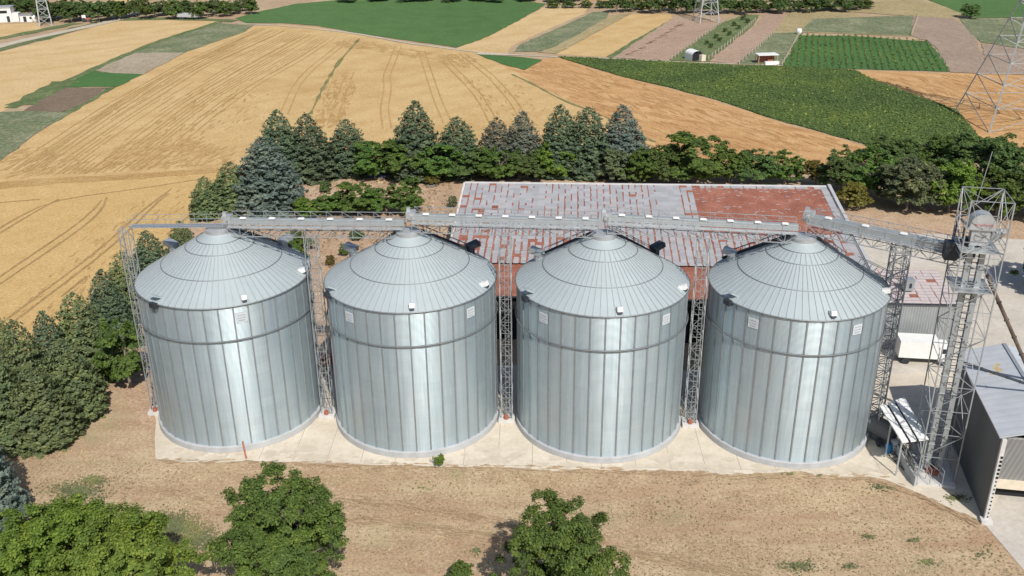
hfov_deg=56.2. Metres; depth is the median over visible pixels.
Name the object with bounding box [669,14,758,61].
grass strip
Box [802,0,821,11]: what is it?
tree
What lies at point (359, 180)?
dry weeds
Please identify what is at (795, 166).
leafy tree
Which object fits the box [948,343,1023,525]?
warehouse
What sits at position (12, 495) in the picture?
conifer tree
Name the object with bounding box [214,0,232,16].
bush
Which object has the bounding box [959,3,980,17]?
lone tree
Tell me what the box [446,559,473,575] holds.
green shrub
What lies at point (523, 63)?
grass patch
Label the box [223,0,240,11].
bush
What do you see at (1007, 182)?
leafy tree
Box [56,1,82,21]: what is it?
tree
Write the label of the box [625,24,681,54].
damp soil patches
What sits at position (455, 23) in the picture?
green crop field
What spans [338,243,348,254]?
orchard tree
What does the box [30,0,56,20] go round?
tree
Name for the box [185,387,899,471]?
pad joints
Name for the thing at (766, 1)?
tree
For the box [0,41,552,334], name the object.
lodged wheat
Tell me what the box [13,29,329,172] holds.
sowing lines
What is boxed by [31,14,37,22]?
storage tank
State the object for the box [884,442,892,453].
plastic barrel
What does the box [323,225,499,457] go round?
grain silo
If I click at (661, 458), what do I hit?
pad stains
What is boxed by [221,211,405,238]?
roof conveyor
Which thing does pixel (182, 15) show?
hay trailer
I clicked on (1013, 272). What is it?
leafy tree
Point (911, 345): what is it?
box lorry
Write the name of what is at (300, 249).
orchard tree
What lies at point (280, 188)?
blue spruce tree
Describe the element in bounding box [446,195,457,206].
orchard tree
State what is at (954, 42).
ploughed field
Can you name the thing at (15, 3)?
tree
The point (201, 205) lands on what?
conifer tree
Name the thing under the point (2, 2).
tree
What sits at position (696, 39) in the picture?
post fence
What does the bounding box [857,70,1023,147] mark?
wheat field
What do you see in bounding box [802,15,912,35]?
weedy strip
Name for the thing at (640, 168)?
leafy tree
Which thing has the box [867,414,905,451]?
farm machine
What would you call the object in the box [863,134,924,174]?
leafy tree
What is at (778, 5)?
tree
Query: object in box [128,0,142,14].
bush
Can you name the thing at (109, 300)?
conifer tree
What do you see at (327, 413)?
lattice tower
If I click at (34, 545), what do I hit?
walnut tree
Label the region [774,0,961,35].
field
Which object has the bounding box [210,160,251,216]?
conifer tree
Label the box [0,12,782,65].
dirt track
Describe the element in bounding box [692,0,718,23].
power pylon
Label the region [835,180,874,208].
leafy tree
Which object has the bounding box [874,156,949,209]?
leafy tree
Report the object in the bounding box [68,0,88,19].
tree
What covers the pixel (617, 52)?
grass strip
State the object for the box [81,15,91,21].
parked tractor
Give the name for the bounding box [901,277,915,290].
roof tank
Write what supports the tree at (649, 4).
on the ground at (118, 430)
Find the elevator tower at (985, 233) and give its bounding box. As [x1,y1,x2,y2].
[910,151,1015,488]
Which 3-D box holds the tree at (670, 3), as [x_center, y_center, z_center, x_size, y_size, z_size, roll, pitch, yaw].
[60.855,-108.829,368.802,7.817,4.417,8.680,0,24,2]
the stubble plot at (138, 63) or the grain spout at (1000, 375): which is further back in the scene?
the stubble plot at (138, 63)
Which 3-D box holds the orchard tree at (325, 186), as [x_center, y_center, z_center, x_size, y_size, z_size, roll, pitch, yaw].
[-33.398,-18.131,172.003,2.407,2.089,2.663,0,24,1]
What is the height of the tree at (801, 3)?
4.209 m
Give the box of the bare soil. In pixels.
[118,175,1023,439]
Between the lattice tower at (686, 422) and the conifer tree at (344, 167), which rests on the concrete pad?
the lattice tower at (686, 422)
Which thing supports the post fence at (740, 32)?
on the ground at (118, 430)
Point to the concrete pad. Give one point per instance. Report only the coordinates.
(321, 433)
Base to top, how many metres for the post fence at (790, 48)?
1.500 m
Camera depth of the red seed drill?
112.01 m
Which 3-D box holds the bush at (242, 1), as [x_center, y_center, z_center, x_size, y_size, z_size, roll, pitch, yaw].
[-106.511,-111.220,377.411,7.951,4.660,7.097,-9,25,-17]
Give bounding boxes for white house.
[0,5,20,21]
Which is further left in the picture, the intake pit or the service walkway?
the service walkway
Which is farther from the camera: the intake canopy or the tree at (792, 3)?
the tree at (792, 3)
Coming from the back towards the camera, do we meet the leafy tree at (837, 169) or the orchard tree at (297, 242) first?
the leafy tree at (837, 169)
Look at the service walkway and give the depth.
96.21 m
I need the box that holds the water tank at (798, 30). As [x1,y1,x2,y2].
[796,28,801,34]
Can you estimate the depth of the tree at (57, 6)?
358.12 m
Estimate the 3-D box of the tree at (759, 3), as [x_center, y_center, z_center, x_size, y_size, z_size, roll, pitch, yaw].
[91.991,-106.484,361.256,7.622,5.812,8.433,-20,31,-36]
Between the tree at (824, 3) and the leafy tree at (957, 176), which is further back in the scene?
the tree at (824, 3)
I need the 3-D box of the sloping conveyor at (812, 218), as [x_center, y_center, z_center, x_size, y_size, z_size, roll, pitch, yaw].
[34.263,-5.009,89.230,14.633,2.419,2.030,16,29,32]
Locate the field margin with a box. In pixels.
[309,38,655,141]
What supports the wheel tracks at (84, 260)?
on the wheat field at (28, 236)
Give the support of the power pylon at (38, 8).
on the ground at (118, 430)
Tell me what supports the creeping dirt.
on the concrete pad
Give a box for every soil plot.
[613,17,726,60]
[710,12,787,63]
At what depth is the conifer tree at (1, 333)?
103.14 m
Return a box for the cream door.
[699,54,705,60]
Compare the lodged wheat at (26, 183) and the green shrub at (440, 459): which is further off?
the lodged wheat at (26, 183)
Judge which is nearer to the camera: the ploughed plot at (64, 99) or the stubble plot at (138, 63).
the ploughed plot at (64, 99)
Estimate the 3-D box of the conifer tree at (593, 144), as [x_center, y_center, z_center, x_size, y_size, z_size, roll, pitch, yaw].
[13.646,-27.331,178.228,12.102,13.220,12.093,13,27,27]
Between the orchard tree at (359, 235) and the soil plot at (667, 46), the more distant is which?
the soil plot at (667, 46)
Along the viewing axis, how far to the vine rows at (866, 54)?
285.85 m
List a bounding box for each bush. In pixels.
[111,0,128,18]
[121,0,137,16]
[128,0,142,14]
[133,0,155,18]
[148,2,163,16]
[156,0,172,14]
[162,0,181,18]
[172,0,189,12]
[185,1,194,12]
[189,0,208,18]
[198,0,215,15]
[212,0,223,13]
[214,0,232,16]
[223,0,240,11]
[235,0,245,10]
[239,0,259,13]
[546,0,560,6]
[562,0,576,7]
[577,0,593,6]
[595,0,606,6]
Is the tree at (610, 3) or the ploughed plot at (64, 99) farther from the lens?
the tree at (610, 3)
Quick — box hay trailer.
[176,13,204,18]
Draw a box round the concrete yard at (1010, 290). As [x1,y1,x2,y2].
[852,233,1023,373]
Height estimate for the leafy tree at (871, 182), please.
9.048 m
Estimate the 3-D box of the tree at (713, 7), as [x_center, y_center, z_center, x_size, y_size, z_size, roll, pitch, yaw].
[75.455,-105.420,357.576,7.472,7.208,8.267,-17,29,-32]
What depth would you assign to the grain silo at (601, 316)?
92.58 m
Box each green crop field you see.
[237,0,544,46]
[930,0,1023,17]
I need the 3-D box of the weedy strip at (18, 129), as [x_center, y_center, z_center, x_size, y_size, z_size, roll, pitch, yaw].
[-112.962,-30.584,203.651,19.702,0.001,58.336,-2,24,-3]
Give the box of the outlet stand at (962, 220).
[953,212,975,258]
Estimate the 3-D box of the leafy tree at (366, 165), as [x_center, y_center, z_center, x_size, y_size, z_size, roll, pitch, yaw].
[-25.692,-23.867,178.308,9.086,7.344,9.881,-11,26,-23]
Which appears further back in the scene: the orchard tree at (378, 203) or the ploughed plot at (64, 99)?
the ploughed plot at (64, 99)
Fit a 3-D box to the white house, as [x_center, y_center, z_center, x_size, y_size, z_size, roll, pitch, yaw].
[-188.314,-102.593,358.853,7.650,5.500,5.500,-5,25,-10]
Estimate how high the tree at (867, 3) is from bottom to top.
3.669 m
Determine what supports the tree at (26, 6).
on the ground at (118, 430)
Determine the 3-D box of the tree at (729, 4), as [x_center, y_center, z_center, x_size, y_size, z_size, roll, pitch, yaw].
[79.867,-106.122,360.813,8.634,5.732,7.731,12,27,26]
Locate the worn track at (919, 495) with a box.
[101,458,980,575]
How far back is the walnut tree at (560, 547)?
71.44 m
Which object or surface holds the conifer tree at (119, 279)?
on the ground at (118, 430)
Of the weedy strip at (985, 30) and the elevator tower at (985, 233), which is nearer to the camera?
the elevator tower at (985, 233)
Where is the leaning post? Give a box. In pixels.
[242,441,246,458]
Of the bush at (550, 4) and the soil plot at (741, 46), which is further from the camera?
the bush at (550, 4)
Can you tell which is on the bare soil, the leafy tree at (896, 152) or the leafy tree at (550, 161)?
the leafy tree at (550, 161)
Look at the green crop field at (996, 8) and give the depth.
370.87 m
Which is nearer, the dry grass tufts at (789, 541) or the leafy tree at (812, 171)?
the dry grass tufts at (789, 541)
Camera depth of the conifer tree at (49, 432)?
96.30 m
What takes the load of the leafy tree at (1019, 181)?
on the bare soil
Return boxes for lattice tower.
[117,226,158,415]
[303,233,336,418]
[498,236,515,423]
[681,239,710,428]
[868,232,912,419]
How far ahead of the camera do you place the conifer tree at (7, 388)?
96.07 m
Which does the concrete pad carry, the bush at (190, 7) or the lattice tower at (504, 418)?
the lattice tower at (504, 418)
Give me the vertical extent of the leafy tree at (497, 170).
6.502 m
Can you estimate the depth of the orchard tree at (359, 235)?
150.28 m
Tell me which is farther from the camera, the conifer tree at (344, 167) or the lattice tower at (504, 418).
the conifer tree at (344, 167)
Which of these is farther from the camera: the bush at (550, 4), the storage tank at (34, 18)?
the bush at (550, 4)
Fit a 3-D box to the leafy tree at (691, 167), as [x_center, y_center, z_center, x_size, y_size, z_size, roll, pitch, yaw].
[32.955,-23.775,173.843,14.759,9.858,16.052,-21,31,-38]
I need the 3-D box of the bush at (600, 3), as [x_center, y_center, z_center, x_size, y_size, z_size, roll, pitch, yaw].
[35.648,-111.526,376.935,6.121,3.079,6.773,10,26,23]
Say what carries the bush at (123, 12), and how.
on the green verge
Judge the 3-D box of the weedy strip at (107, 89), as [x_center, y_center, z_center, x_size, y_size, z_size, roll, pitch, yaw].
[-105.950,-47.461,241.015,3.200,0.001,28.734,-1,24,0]
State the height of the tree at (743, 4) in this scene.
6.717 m
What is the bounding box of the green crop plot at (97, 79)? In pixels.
[68,71,142,86]
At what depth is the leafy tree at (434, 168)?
174.67 m
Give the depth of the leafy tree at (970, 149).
168.94 m
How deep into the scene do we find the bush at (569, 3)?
376.95 m
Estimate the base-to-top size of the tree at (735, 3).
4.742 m
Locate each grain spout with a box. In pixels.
[963,361,1023,383]
[985,274,1023,363]
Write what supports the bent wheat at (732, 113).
on the wheat field at (821, 153)
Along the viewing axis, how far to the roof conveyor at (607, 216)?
92.94 m
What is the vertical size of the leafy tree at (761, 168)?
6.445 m
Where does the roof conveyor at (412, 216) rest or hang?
on the grain silo at (601, 316)
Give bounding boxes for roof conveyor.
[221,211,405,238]
[406,206,598,237]
[601,207,800,243]
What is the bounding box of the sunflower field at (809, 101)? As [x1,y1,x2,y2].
[560,57,973,161]
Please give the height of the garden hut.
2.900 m
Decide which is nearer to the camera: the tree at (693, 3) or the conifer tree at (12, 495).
the conifer tree at (12, 495)
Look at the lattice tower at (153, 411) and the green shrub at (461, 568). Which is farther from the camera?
the lattice tower at (153, 411)
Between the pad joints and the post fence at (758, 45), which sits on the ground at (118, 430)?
the post fence at (758, 45)
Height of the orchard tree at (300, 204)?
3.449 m
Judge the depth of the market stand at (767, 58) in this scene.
274.30 m
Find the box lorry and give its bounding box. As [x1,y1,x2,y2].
[895,333,947,365]
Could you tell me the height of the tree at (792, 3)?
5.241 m
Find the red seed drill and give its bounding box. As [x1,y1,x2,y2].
[319,352,332,365]
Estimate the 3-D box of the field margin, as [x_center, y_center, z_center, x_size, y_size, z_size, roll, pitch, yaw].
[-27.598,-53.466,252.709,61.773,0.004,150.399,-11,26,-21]
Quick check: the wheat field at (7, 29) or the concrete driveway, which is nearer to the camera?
the concrete driveway
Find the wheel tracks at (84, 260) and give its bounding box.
[0,178,202,329]
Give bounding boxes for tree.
[0,0,11,4]
[0,316,27,366]
[0,317,52,401]
[0,360,37,457]
[0,445,30,532]
[0,491,106,575]
[5,362,87,459]
[7,0,27,12]
[16,0,35,12]
[27,310,77,382]
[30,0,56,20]
[40,2,62,19]
[40,336,108,428]
[46,501,209,575]
[50,290,118,386]
[51,0,66,17]
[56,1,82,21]
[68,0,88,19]
[85,269,140,348]
[86,0,108,21]
[91,318,146,387]
[94,1,116,19]
[105,250,139,323]
[106,0,129,17]
[128,230,167,281]
[165,220,194,254]
[188,174,225,222]
[203,460,349,575]
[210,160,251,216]
[228,137,308,217]
[253,109,309,183]
[287,112,340,184]
[287,231,317,247]
[292,245,309,258]
[293,196,323,217]
[310,192,342,214]
[319,181,331,191]
[325,254,334,264]
[327,118,375,179]
[330,181,371,213]
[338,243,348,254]
[349,231,364,239]
[351,140,392,177]
[355,187,401,214]
[367,138,425,172]
[385,100,443,183]
[386,176,424,213]
[417,143,467,179]
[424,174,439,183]
[436,116,478,180]
[443,144,497,178]
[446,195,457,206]
[476,116,513,179]
[476,146,522,179]
[490,487,632,575]
[499,110,542,180]
[505,148,551,178]
[536,102,582,180]
[536,141,575,175]
[561,106,611,181]
[596,147,630,181]
[599,104,649,181]
[605,0,627,12]
[618,0,637,10]
[619,146,669,182]
[634,0,642,8]
[640,0,659,12]
[643,144,683,183]
[655,0,668,11]
[657,130,739,181]
[664,0,679,9]
[670,0,692,10]
[685,0,701,12]
[703,0,722,12]
[709,146,750,182]
[719,0,735,10]
[726,0,739,11]
[734,148,785,183]
[736,0,754,14]
[751,0,767,12]
[761,0,774,9]
[767,0,786,13]
[767,149,808,183]
[783,0,801,11]
[792,0,804,9]
[800,160,824,184]
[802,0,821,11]
[814,0,831,8]
[817,144,868,189]
[831,0,854,11]
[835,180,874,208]
[839,144,899,196]
[847,0,864,9]
[855,0,874,6]
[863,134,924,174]
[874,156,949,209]
[907,134,967,168]
[923,158,989,211]
[934,131,1019,175]
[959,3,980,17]
[973,168,1023,216]
[978,132,1023,181]
[1001,164,1023,203]
[1009,248,1023,275]
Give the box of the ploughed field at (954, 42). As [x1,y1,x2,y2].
[911,16,986,72]
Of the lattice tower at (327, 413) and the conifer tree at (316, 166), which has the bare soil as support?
the conifer tree at (316, 166)
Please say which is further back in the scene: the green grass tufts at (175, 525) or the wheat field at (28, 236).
the wheat field at (28, 236)
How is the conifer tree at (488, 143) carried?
on the ground at (118, 430)
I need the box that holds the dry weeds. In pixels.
[238,177,452,266]
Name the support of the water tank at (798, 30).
on the ground at (118, 430)
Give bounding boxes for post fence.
[671,20,720,59]
[708,18,755,59]
[739,30,774,63]
[782,31,799,64]
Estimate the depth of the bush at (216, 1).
370.52 m
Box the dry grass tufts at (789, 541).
[7,447,1023,575]
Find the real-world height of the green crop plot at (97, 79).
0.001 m
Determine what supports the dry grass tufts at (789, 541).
on the ground at (118, 430)
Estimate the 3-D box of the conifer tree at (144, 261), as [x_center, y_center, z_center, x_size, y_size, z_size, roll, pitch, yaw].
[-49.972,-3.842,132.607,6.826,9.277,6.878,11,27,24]
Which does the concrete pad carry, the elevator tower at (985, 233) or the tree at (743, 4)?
the elevator tower at (985, 233)
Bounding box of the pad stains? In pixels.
[169,444,891,475]
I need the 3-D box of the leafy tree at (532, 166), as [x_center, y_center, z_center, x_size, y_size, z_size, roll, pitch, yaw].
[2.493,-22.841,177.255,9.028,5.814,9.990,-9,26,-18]
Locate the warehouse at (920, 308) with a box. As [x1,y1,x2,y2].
[451,181,955,347]
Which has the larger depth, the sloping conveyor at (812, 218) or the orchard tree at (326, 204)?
the orchard tree at (326, 204)
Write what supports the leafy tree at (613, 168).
on the bare soil
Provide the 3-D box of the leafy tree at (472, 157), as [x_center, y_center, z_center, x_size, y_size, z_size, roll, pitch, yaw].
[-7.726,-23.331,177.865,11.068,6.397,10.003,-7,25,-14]
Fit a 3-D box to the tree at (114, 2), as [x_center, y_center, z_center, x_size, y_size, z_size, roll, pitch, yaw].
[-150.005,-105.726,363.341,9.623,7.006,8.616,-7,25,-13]
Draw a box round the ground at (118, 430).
[0,0,1023,575]
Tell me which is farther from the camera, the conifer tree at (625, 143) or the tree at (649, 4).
the tree at (649, 4)
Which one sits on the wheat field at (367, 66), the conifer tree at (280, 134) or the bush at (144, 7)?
the conifer tree at (280, 134)
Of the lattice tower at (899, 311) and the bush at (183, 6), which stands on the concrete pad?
the lattice tower at (899, 311)
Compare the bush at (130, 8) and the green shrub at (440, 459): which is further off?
the bush at (130, 8)
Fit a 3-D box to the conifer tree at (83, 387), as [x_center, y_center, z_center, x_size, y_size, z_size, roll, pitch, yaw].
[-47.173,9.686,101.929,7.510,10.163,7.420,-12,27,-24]
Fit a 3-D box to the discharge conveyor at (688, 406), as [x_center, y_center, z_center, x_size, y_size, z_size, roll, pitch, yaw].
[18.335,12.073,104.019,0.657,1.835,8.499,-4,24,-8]
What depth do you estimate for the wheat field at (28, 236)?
156.09 m
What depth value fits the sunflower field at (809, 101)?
231.47 m
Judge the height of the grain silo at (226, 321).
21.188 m
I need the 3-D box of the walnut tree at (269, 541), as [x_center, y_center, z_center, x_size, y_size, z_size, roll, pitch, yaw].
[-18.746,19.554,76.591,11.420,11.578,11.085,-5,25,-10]
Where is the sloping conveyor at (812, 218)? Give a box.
[802,206,962,266]
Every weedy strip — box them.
[0,111,71,160]
[63,86,116,111]
[135,23,252,52]
[514,12,608,51]
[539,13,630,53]
[737,32,803,64]
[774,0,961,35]
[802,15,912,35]
[960,18,1023,47]
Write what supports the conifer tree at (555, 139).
on the ground at (118, 430)
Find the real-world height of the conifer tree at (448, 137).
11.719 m
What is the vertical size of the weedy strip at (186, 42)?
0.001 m
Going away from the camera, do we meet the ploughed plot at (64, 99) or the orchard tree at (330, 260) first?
the orchard tree at (330, 260)
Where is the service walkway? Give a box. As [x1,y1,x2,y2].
[127,214,227,227]
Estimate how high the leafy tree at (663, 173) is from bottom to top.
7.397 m
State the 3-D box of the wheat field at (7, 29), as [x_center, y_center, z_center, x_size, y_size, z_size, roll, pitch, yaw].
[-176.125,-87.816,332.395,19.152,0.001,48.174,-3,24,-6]
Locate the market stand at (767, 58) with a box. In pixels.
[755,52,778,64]
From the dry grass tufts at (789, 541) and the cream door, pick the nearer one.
the dry grass tufts at (789, 541)
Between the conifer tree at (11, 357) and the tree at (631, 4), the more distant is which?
the tree at (631, 4)
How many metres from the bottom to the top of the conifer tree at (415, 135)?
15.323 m
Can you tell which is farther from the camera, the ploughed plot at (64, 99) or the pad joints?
the ploughed plot at (64, 99)
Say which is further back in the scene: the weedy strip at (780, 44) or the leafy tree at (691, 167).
the weedy strip at (780, 44)
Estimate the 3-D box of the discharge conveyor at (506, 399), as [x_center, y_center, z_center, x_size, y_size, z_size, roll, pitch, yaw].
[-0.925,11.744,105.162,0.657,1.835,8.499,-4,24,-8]
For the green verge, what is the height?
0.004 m
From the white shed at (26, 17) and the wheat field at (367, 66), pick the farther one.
the white shed at (26, 17)
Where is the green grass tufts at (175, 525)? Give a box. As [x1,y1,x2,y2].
[34,472,1005,575]
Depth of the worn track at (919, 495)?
88.20 m
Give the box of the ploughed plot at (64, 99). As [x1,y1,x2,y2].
[24,87,106,111]
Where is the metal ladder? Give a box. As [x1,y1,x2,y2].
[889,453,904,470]
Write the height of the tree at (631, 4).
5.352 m
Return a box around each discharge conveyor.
[497,371,512,418]
[680,388,696,423]
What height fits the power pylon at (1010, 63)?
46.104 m
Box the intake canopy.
[878,397,928,475]
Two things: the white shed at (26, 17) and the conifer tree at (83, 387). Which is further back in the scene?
the white shed at (26, 17)
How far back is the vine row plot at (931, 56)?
284.74 m
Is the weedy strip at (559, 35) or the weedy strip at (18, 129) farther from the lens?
the weedy strip at (559, 35)
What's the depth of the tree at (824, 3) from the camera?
361.22 m
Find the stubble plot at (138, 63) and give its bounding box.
[96,52,182,73]
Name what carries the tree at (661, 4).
on the ground at (118, 430)
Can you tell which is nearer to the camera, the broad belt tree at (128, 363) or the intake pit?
the intake pit
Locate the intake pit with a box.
[896,429,944,486]
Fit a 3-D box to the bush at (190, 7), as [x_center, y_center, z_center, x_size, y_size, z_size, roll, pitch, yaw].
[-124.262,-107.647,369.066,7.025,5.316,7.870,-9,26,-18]
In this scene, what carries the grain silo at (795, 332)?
on the concrete pad
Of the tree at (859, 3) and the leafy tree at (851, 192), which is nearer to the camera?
the leafy tree at (851, 192)
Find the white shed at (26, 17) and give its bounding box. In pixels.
[18,13,33,21]
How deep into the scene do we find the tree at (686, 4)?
358.52 m
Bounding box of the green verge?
[0,17,236,107]
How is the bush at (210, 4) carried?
on the ground at (118, 430)
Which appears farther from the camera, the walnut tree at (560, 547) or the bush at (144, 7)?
the bush at (144, 7)
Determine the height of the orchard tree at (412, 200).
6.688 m
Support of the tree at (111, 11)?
on the green verge
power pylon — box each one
[36,0,52,26]
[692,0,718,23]
[955,0,1023,132]
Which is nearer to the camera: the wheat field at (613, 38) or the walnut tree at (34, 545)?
the walnut tree at (34, 545)
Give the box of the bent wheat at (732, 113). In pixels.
[519,63,1023,157]
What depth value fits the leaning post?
96.22 m
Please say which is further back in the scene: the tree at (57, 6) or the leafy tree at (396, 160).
the tree at (57, 6)
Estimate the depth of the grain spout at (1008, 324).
86.53 m
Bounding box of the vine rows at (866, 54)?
[784,33,949,70]
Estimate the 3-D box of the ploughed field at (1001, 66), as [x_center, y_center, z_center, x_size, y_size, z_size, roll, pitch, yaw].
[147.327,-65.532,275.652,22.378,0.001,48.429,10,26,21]
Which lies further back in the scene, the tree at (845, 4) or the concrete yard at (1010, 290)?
the tree at (845, 4)
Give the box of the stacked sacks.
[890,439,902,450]
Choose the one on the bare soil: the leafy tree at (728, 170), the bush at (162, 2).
the leafy tree at (728, 170)
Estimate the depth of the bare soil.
155.21 m
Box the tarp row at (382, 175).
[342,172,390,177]
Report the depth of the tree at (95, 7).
352.21 m
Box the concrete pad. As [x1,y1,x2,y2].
[155,365,1023,520]
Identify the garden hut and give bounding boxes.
[685,49,705,60]
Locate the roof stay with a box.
[857,256,894,282]
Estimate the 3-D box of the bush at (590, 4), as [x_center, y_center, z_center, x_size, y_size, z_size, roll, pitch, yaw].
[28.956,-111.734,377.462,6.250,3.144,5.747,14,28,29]
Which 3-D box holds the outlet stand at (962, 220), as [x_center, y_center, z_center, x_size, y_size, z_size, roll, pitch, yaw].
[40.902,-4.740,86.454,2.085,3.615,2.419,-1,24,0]
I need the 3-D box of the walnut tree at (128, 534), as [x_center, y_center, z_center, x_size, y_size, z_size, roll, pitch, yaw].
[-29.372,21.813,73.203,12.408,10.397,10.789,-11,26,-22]
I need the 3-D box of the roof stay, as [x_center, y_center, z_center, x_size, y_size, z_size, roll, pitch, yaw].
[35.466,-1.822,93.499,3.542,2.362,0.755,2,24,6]
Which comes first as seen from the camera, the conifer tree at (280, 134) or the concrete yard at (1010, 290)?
the concrete yard at (1010, 290)
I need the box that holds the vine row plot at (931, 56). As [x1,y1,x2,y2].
[783,35,946,70]
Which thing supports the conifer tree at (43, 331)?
on the wheat field at (28, 236)
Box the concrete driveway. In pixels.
[986,495,1023,569]
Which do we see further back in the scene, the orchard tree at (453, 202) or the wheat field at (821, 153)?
the wheat field at (821, 153)
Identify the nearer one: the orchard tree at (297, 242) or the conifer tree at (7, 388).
the conifer tree at (7, 388)
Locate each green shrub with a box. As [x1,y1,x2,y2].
[432,453,444,466]
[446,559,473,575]
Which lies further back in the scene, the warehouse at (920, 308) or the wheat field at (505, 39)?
the wheat field at (505, 39)
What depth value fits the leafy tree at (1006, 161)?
161.69 m
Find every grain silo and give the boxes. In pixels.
[134,225,324,452]
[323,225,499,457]
[515,227,690,462]
[697,230,891,468]
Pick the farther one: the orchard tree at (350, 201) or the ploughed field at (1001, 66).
the ploughed field at (1001, 66)
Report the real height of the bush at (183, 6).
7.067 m
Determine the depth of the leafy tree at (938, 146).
177.50 m
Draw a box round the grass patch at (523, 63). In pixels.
[478,54,540,69]
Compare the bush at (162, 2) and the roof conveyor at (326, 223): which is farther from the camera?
the bush at (162, 2)
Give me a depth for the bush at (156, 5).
363.93 m
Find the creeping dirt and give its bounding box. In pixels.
[162,458,889,477]
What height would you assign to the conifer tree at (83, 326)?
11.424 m
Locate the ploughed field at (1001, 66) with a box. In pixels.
[981,43,1023,74]
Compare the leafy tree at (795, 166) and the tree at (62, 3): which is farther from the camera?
the tree at (62, 3)
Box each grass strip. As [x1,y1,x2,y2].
[606,19,670,57]
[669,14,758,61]
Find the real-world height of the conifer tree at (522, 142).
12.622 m
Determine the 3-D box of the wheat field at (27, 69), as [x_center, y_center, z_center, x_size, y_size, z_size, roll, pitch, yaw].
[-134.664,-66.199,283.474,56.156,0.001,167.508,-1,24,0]
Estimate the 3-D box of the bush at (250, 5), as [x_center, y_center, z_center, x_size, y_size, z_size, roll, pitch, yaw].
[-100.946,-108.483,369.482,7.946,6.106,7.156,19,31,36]
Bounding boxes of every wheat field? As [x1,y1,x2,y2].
[0,20,218,111]
[0,23,40,39]
[0,24,654,189]
[0,171,234,355]
[456,7,587,52]
[497,57,876,165]
[557,14,671,56]
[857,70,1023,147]
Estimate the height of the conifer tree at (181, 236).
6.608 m

